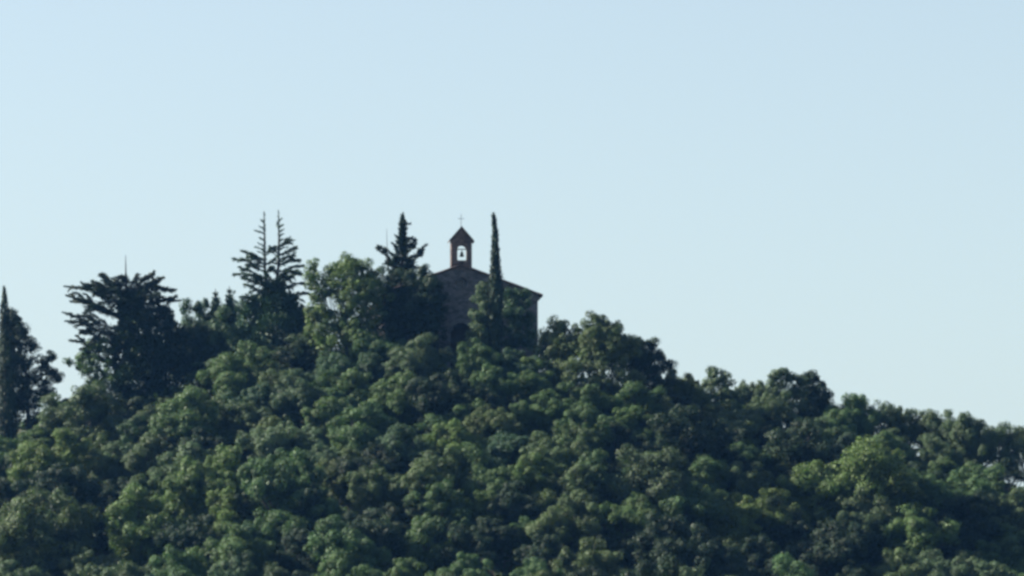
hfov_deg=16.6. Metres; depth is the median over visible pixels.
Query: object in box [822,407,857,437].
broadleaf tree
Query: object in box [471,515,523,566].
broadleaf tree
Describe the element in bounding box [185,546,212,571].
broadleaf tree
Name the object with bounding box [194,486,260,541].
broadleaf tree
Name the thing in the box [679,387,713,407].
broadleaf tree
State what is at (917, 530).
broadleaf tree
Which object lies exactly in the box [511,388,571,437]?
broadleaf tree
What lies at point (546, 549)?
broadleaf tree
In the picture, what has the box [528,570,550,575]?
broadleaf tree
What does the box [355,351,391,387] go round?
broadleaf tree
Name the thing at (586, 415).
broadleaf tree
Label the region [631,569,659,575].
broadleaf tree
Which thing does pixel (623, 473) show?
broadleaf tree
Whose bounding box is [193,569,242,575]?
broadleaf tree
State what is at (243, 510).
broadleaf tree
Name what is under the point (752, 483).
broadleaf tree
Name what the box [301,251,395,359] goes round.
broadleaf tree
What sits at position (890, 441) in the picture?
broadleaf tree
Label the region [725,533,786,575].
broadleaf tree
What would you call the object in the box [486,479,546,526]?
broadleaf tree
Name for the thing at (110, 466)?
broadleaf tree
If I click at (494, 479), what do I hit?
broadleaf tree
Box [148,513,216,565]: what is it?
broadleaf tree
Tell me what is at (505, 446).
broadleaf tree
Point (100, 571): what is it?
broadleaf tree
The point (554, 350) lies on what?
broadleaf tree
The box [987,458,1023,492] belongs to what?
broadleaf tree
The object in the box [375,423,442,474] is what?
broadleaf tree
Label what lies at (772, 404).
broadleaf tree
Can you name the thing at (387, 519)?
broadleaf tree
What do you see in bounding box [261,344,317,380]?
broadleaf tree
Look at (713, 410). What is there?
broadleaf tree
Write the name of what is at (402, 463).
broadleaf tree
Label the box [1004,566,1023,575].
broadleaf tree
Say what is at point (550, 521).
broadleaf tree
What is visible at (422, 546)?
broadleaf tree
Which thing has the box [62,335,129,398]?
broadleaf tree
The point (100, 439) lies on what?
broadleaf tree
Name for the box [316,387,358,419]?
broadleaf tree
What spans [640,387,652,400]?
broadleaf tree
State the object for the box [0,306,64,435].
broadleaf tree
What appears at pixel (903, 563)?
broadleaf tree
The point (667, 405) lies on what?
broadleaf tree
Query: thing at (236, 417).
broadleaf tree
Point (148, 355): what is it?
plumed conifer
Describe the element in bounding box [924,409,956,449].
broadleaf tree
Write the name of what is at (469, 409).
broadleaf tree
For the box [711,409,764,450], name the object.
broadleaf tree
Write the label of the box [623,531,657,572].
broadleaf tree
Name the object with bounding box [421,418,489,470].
broadleaf tree
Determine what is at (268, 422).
broadleaf tree
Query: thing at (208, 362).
broadleaf tree
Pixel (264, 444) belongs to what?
broadleaf tree
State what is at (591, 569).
broadleaf tree
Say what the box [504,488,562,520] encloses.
broadleaf tree
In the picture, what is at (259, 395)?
broadleaf tree
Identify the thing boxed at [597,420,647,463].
broadleaf tree
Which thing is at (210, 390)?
undergrowth
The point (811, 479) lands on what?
broadleaf tree
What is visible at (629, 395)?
broadleaf tree
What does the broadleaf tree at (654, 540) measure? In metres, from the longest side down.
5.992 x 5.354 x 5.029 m
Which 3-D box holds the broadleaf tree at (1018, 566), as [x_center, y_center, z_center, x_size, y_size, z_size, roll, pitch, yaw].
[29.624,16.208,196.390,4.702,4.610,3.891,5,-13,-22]
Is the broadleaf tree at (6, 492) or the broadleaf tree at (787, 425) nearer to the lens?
the broadleaf tree at (6, 492)
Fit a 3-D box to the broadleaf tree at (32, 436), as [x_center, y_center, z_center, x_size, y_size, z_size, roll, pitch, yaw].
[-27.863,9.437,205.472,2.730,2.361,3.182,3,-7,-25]
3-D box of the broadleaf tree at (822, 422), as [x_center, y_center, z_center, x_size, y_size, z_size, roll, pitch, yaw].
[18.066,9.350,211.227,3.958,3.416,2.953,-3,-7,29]
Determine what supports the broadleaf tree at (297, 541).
on the hill
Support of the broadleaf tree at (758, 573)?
on the hill
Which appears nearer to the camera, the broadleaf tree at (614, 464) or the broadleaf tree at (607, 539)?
the broadleaf tree at (607, 539)
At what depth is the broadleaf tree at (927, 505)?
199.72 m
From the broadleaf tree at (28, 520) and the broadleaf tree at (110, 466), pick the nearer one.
the broadleaf tree at (28, 520)
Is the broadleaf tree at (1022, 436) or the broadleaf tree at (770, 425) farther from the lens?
the broadleaf tree at (1022, 436)
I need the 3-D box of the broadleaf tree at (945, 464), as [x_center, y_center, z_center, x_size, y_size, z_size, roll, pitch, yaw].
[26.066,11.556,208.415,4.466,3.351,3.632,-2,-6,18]
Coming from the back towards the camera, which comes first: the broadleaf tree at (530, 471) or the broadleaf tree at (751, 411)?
the broadleaf tree at (751, 411)
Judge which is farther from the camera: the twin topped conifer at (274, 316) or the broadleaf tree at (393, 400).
the twin topped conifer at (274, 316)
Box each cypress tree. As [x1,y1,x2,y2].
[0,285,22,442]
[485,212,506,353]
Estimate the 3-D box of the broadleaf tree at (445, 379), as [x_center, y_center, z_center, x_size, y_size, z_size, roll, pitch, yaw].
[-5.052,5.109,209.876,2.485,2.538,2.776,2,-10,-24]
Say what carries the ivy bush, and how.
on the hill
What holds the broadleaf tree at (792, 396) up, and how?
on the hill
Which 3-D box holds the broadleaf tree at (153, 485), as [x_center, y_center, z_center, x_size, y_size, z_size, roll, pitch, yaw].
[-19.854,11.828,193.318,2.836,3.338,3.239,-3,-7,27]
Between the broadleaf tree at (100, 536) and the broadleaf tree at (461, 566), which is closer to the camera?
the broadleaf tree at (461, 566)
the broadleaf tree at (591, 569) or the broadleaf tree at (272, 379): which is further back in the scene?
the broadleaf tree at (272, 379)
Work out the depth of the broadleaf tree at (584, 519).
185.83 m
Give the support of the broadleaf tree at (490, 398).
on the hill
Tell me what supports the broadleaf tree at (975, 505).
on the hill
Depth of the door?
216.19 m
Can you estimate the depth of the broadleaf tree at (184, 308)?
219.03 m
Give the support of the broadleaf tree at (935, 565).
on the hill
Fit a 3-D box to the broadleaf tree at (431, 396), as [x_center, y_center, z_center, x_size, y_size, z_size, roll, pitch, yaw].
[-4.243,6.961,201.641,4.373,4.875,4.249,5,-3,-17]
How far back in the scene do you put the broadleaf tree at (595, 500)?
189.94 m
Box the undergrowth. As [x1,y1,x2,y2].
[2,366,1023,575]
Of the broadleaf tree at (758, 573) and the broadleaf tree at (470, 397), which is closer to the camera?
the broadleaf tree at (758, 573)
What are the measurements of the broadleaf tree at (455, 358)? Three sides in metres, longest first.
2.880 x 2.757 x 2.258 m
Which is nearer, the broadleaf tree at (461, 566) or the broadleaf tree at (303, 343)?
the broadleaf tree at (461, 566)
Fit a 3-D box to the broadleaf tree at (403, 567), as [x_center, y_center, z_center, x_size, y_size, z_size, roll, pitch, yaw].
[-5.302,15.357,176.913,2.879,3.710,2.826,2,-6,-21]
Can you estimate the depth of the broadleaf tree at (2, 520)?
193.04 m
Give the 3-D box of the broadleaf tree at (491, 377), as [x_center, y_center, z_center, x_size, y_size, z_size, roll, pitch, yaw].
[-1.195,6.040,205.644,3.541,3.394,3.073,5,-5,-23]
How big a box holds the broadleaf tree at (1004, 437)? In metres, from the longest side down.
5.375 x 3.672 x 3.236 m
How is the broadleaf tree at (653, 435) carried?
on the hill
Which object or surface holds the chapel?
on the hill
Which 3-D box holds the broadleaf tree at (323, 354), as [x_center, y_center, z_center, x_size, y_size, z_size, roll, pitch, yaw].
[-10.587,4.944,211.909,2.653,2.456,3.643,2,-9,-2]
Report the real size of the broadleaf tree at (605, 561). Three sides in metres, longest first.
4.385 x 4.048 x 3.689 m
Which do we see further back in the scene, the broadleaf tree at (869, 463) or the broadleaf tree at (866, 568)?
the broadleaf tree at (869, 463)
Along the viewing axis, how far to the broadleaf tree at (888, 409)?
216.15 m
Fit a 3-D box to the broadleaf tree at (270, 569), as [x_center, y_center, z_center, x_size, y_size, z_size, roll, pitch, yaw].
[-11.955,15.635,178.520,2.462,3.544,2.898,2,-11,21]
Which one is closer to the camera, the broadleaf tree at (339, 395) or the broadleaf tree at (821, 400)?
the broadleaf tree at (339, 395)
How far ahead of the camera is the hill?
196.93 m
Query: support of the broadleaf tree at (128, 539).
on the hill
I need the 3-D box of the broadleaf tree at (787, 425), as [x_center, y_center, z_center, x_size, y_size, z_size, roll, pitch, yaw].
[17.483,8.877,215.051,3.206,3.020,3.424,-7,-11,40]
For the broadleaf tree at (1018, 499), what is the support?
on the hill
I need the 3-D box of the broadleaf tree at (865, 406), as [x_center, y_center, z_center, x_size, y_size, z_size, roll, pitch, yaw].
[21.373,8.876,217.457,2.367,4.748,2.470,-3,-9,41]
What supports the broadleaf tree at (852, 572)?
on the hill
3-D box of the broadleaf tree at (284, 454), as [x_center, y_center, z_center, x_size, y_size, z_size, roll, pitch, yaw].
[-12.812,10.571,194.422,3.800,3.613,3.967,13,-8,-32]
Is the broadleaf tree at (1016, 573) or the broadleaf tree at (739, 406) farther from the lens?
the broadleaf tree at (739, 406)
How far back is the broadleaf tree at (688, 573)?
179.60 m
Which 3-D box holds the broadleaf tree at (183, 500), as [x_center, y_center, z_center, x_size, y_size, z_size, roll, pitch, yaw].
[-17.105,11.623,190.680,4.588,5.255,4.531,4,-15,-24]
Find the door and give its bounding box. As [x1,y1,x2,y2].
[451,325,469,368]
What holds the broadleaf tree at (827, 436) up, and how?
on the hill
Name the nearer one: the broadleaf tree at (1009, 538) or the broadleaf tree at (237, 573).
the broadleaf tree at (237, 573)
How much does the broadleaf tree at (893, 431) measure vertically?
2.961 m
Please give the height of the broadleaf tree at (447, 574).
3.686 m
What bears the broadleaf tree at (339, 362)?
on the hill
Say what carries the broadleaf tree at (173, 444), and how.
on the hill
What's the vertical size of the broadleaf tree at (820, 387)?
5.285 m
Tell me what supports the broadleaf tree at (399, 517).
on the hill
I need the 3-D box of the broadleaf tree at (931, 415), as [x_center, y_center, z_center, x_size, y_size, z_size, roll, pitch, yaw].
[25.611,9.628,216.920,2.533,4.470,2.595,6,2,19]
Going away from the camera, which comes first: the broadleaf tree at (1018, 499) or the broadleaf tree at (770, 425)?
the broadleaf tree at (1018, 499)
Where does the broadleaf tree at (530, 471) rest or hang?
on the hill
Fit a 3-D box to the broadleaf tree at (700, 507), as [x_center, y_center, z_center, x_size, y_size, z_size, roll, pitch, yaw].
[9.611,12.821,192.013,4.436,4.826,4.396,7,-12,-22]
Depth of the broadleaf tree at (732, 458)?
201.55 m
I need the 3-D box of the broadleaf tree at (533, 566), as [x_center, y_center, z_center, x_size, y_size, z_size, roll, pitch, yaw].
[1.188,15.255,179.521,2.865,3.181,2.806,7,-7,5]
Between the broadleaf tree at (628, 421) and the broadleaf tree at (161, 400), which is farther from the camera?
the broadleaf tree at (161, 400)
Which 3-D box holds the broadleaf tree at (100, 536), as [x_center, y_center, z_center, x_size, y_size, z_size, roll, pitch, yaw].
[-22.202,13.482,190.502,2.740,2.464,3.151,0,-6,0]
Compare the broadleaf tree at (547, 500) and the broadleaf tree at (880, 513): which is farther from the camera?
the broadleaf tree at (880, 513)
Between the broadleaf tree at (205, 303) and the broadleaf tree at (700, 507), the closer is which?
the broadleaf tree at (700, 507)
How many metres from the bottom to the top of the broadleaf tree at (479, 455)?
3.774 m
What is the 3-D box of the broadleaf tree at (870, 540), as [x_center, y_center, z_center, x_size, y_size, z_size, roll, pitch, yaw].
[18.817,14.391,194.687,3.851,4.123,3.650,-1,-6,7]
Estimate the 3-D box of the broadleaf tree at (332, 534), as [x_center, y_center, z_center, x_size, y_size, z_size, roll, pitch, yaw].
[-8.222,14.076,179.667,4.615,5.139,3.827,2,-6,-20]
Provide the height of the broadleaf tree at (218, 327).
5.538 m
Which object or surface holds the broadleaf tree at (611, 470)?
on the hill
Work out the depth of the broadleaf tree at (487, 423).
198.25 m
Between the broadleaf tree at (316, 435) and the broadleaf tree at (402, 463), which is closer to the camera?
the broadleaf tree at (402, 463)
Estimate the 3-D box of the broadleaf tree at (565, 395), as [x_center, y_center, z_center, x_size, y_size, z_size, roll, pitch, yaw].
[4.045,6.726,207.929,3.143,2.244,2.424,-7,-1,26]
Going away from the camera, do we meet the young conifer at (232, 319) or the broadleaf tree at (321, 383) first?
the broadleaf tree at (321, 383)
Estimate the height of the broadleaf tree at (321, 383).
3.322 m
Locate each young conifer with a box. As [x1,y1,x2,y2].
[202,289,219,323]
[223,286,238,326]
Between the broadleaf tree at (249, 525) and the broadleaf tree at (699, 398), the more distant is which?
the broadleaf tree at (699, 398)
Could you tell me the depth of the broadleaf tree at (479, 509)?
187.94 m
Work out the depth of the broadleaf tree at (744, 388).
216.83 m
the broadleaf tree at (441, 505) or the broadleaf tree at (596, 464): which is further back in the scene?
the broadleaf tree at (596, 464)
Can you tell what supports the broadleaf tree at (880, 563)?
on the hill
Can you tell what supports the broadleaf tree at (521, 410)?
on the hill
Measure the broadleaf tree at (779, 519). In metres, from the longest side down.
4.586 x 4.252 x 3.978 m
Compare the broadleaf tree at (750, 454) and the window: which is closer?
the broadleaf tree at (750, 454)
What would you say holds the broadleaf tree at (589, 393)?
on the hill
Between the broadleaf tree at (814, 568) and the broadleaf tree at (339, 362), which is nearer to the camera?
the broadleaf tree at (814, 568)
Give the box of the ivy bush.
[464,281,490,345]
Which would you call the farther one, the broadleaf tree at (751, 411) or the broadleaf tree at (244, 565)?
the broadleaf tree at (751, 411)
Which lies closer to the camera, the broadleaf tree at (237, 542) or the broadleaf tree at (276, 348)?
the broadleaf tree at (237, 542)
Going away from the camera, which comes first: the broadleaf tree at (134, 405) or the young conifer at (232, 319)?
the broadleaf tree at (134, 405)
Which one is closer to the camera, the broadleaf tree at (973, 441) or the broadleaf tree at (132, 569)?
the broadleaf tree at (132, 569)
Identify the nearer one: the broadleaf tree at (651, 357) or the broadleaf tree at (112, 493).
the broadleaf tree at (112, 493)
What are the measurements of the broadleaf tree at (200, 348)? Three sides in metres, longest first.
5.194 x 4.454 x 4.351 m
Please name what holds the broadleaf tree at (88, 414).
on the hill
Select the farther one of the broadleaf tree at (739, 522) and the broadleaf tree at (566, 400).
the broadleaf tree at (566, 400)
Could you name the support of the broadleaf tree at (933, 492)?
on the hill
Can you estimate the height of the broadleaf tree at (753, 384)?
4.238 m
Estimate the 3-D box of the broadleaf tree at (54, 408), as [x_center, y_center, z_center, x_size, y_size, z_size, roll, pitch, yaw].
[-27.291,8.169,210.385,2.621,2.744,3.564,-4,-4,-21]
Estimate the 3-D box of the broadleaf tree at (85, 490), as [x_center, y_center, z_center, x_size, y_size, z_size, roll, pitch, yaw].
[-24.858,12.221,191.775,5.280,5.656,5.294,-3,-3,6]
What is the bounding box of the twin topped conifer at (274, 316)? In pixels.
[225,210,312,352]
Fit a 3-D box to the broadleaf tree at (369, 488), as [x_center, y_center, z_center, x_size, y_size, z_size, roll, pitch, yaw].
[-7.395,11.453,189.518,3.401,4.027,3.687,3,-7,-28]
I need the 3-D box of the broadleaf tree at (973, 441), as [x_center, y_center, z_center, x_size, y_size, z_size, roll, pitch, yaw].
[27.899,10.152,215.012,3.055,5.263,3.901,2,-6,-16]
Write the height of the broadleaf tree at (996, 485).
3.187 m
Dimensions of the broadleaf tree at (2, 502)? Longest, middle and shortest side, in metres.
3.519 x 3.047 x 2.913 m
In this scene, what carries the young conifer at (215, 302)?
on the hill
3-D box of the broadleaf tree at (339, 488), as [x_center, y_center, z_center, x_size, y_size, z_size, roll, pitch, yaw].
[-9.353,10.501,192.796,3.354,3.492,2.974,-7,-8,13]
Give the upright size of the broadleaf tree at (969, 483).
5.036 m
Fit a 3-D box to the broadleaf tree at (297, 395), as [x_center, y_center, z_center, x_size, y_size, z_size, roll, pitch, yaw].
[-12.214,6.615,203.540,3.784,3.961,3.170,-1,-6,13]
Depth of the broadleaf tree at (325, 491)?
189.67 m
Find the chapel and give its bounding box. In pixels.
[368,218,542,368]
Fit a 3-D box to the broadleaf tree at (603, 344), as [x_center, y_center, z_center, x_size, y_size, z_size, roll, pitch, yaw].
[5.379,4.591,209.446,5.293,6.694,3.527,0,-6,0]
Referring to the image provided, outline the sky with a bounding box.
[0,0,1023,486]
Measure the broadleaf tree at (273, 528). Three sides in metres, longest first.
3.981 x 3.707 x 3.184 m
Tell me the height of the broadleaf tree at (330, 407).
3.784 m
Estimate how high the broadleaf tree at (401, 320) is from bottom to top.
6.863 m
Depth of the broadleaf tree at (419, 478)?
188.42 m
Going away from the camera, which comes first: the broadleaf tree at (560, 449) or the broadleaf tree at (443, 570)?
the broadleaf tree at (443, 570)
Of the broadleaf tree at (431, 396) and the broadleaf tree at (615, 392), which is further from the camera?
the broadleaf tree at (615, 392)
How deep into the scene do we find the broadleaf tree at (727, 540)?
189.62 m
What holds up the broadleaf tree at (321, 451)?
on the hill
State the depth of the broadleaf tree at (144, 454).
196.77 m
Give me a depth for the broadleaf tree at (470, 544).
181.68 m
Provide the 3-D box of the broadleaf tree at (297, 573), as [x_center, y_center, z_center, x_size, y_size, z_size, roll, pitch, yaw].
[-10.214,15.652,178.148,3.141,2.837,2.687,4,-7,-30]
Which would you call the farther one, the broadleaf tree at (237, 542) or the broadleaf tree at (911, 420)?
the broadleaf tree at (911, 420)
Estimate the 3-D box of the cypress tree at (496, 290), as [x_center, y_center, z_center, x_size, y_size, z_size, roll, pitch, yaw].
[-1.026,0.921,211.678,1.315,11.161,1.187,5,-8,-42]
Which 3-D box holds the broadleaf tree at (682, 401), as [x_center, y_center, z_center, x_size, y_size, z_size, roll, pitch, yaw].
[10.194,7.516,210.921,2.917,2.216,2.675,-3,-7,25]
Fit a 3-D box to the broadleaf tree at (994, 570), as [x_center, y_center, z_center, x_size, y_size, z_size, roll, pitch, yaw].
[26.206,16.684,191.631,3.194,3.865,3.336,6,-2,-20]
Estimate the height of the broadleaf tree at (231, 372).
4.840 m
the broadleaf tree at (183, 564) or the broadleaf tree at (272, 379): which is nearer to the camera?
the broadleaf tree at (183, 564)
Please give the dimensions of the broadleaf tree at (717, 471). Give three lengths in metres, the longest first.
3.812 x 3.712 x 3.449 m
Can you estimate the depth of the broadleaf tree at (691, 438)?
200.62 m
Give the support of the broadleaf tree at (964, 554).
on the hill
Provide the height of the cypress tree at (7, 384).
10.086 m
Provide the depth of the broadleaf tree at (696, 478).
197.62 m
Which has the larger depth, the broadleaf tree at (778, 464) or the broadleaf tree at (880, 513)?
the broadleaf tree at (778, 464)
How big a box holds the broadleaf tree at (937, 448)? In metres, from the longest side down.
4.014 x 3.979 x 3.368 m
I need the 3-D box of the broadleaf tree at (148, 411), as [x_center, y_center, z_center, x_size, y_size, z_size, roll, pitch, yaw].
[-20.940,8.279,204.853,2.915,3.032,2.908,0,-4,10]
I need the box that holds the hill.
[9,369,987,575]
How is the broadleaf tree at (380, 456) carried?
on the hill
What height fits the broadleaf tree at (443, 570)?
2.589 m
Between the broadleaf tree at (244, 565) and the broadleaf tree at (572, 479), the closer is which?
the broadleaf tree at (244, 565)
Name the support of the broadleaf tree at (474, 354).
on the hill
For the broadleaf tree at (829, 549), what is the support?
on the hill
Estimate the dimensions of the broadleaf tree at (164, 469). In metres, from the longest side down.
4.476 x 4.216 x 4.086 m
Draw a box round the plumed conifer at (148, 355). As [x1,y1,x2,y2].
[62,255,192,402]
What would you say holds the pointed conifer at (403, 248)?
on the hill
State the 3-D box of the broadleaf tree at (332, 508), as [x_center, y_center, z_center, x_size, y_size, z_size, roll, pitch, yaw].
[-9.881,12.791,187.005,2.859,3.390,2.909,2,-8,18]
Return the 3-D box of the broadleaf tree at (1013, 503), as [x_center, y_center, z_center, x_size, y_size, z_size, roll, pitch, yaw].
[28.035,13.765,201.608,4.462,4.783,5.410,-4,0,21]
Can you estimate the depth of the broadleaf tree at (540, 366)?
209.22 m
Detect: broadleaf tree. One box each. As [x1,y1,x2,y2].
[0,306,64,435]
[0,435,22,477]
[0,455,35,502]
[0,486,104,575]
[0,497,15,516]
[0,497,16,523]
[0,558,51,575]
[6,427,94,497]
[10,462,107,534]
[18,430,55,456]
[21,528,96,575]
[28,425,56,444]
[35,379,129,450]
[38,402,68,434]
[58,547,121,575]
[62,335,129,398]
[78,429,116,481]
[78,560,123,575]
[88,439,136,485]
[89,518,111,555]
[99,483,183,566]
[100,476,131,510]
[104,393,156,425]
[110,413,159,471]
[116,561,147,575]
[120,432,181,480]
[120,473,172,520]
[136,404,157,425]
[144,557,169,573]
[144,569,179,575]
[146,440,215,499]
[148,387,236,455]
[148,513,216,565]
[148,543,212,575]
[155,397,169,412]
[156,385,221,422]
[156,426,181,455]
[156,455,237,524]
[162,297,205,386]
[168,320,221,387]
[179,425,228,462]
[185,352,233,387]
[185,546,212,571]
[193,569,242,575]
[194,443,246,496]
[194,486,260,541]
[196,340,278,404]
[197,297,222,324]
[199,521,274,575]
[204,351,253,369]
[206,304,235,356]
[207,520,264,563]
[207,550,259,575]
[217,396,275,454]
[221,382,282,418]
[223,294,246,318]
[233,490,269,522]
[234,420,313,468]
[236,447,327,521]
[242,345,280,364]
[244,415,281,454]
[252,509,307,560]
[257,364,312,393]
[257,561,289,575]
[258,447,313,488]
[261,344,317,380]
[267,526,322,575]
[269,368,329,428]
[273,479,336,533]
[284,330,343,374]
[292,570,319,575]
[294,443,343,488]
[300,396,367,438]
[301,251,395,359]
[302,419,331,456]
[302,484,339,514]
[303,498,348,535]
[303,513,392,575]
[309,369,339,398]
[312,447,363,505]
[313,548,383,575]
[315,350,344,366]
[315,351,360,388]
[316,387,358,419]
[324,433,357,456]
[326,400,398,456]
[330,367,391,406]
[335,441,403,501]
[342,507,408,565]
[343,328,406,372]
[345,463,404,519]
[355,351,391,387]
[365,551,396,572]
[367,371,419,429]
[369,264,449,349]
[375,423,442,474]
[375,497,427,541]
[377,461,444,509]
[377,515,403,539]
[382,557,436,575]
[384,332,457,384]
[395,515,455,575]
[396,457,413,477]
[404,368,472,434]
[404,478,474,545]
[409,446,475,500]
[413,413,476,450]
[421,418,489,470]
[425,566,454,575]
[430,522,499,575]
[437,369,449,382]
[437,571,470,575]
[446,551,494,575]
[448,374,485,405]
[449,351,462,373]
[452,397,484,425]
[455,337,513,380]
[456,441,501,501]
[461,463,520,502]
[462,404,524,451]
[469,489,503,527]
[470,362,521,407]
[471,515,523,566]
[472,386,507,412]
[482,427,531,478]
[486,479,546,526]
[494,347,544,393]
[496,399,538,437]
[501,287,538,350]
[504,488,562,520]
[507,451,568,499]
[508,516,535,555]
[509,557,565,575]
[510,532,574,574]
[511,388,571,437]
[514,369,550,399]
[517,356,553,390]
[518,507,574,563]
[519,424,594,480]
[522,391,573,422]
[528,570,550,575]
[531,314,586,393]
[539,488,601,556]
[549,537,622,575]
[550,402,614,454]
[554,447,624,505]
[555,381,614,410]
[556,463,607,503]
[558,310,646,413]
[559,383,601,399]
[563,490,603,534]
[566,563,608,575]
[572,534,631,569]
[593,406,617,429]
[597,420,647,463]
[597,492,663,544]
[601,386,620,413]
[602,443,694,524]
[604,380,667,428]
[605,463,621,476]
[608,445,646,470]
[608,467,632,507]
[612,405,654,451]
[612,509,710,575]
[619,554,683,575]
[622,334,678,396]
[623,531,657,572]
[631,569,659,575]
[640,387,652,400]
[640,394,674,433]
[643,403,737,478]
[644,425,658,451]
[656,480,729,546]
[661,368,694,404]
[672,395,704,422]
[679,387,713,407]
[679,564,736,575]
[680,536,752,575]
[682,377,710,402]
[683,453,736,492]
[690,472,726,502]
[699,489,762,542]
[702,365,741,403]
[702,399,749,420]
[704,400,746,414]
[708,426,750,453]
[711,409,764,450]
[715,535,758,559]
[718,379,754,404]
[720,449,760,492]
[725,460,774,507]
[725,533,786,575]
[727,438,772,472]
[733,405,775,446]
[733,487,810,539]
[742,384,769,410]
[743,379,782,421]
[745,390,794,429]
[746,495,811,549]
[748,412,783,451]
[748,567,778,575]
[751,537,781,560]
[760,453,798,485]
[762,417,842,498]
[765,367,815,414]
[771,552,815,575]
[774,459,861,538]
[777,520,867,575]
[780,412,811,431]
[785,563,820,575]
[794,369,835,419]
[795,387,828,419]
[802,415,844,438]
[813,424,837,444]
[817,434,919,520]
[822,392,882,437]
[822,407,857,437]
[823,511,886,568]
[831,431,863,458]
[836,485,904,561]
[836,565,865,575]
[839,561,874,575]
[848,392,876,435]
[863,399,908,436]
[870,546,925,575]
[872,427,917,453]
[873,429,918,462]
[875,550,922,575]
[876,501,961,559]
[878,406,909,442]
[886,407,927,447]
[896,467,967,513]
[898,502,938,525]
[906,461,948,487]
[909,408,942,447]
[913,447,926,457]
[914,433,964,472]
[917,548,973,575]
[921,456,977,489]
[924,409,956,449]
[932,512,978,560]
[937,489,1013,549]
[943,411,999,471]
[943,463,1005,518]
[945,550,985,574]
[966,540,1008,573]
[971,558,1015,575]
[976,522,1023,569]
[978,487,1023,542]
[981,420,1023,467]
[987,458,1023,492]
[989,479,1010,495]
[1002,546,1023,572]
[1003,425,1023,481]
[1003,494,1023,515]
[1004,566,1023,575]
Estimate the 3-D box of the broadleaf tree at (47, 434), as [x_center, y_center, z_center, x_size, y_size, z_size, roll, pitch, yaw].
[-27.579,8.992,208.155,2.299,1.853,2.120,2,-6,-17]
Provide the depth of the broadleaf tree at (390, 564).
179.77 m
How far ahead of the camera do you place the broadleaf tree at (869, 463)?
198.32 m
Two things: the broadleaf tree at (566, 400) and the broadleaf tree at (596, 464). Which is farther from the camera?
the broadleaf tree at (566, 400)
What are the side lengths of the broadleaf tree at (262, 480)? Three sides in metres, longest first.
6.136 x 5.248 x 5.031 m
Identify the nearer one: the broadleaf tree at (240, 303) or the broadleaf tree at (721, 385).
the broadleaf tree at (721, 385)
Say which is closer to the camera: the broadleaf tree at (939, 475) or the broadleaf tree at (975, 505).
the broadleaf tree at (975, 505)
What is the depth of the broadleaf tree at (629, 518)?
189.17 m
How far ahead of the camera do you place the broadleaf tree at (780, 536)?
194.14 m
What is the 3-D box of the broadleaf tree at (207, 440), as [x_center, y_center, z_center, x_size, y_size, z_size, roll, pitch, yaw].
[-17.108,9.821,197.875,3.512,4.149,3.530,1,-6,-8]
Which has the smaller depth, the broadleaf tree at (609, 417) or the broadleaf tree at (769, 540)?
the broadleaf tree at (769, 540)
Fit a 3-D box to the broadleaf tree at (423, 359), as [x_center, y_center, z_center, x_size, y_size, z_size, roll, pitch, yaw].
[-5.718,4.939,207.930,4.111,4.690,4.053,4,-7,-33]
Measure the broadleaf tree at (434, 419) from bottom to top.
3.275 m
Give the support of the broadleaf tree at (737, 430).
on the hill
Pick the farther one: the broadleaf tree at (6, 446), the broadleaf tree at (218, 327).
the broadleaf tree at (218, 327)
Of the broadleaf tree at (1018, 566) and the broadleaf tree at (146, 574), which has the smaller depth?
the broadleaf tree at (146, 574)
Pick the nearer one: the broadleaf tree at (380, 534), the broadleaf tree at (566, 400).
the broadleaf tree at (380, 534)
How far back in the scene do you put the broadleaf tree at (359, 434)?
197.02 m
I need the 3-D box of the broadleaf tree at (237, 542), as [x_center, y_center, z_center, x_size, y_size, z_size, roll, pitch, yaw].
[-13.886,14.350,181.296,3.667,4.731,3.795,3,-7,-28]
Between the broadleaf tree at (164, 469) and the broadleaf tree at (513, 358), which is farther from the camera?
the broadleaf tree at (513, 358)
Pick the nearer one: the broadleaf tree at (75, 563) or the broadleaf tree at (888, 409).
the broadleaf tree at (75, 563)
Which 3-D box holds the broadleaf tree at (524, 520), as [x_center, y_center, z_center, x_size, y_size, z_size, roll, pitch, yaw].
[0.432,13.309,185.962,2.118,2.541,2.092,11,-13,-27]
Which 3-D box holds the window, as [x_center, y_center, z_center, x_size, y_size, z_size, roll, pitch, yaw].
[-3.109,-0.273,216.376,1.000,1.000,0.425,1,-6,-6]
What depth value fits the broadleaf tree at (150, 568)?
182.43 m
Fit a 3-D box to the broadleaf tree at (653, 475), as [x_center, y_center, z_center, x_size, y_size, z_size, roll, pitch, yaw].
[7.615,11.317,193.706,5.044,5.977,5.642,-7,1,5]
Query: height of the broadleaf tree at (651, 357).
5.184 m
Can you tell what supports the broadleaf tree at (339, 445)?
on the hill
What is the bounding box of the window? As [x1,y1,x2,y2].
[454,275,469,290]
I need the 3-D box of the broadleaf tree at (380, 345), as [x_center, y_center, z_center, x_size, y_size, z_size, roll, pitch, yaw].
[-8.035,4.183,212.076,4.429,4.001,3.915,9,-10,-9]
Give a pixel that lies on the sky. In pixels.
(752, 188)
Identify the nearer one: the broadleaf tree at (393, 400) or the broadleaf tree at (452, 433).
the broadleaf tree at (452, 433)
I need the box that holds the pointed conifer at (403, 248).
[375,212,428,286]
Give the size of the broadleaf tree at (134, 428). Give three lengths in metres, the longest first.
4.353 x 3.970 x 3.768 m
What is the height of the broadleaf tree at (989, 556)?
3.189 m
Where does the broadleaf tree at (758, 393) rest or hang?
on the hill
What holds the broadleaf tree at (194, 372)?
on the hill
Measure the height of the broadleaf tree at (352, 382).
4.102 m
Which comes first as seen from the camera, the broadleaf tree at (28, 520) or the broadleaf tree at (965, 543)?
the broadleaf tree at (28, 520)
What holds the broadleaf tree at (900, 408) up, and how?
on the hill
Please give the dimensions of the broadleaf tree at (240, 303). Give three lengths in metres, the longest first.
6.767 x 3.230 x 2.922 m

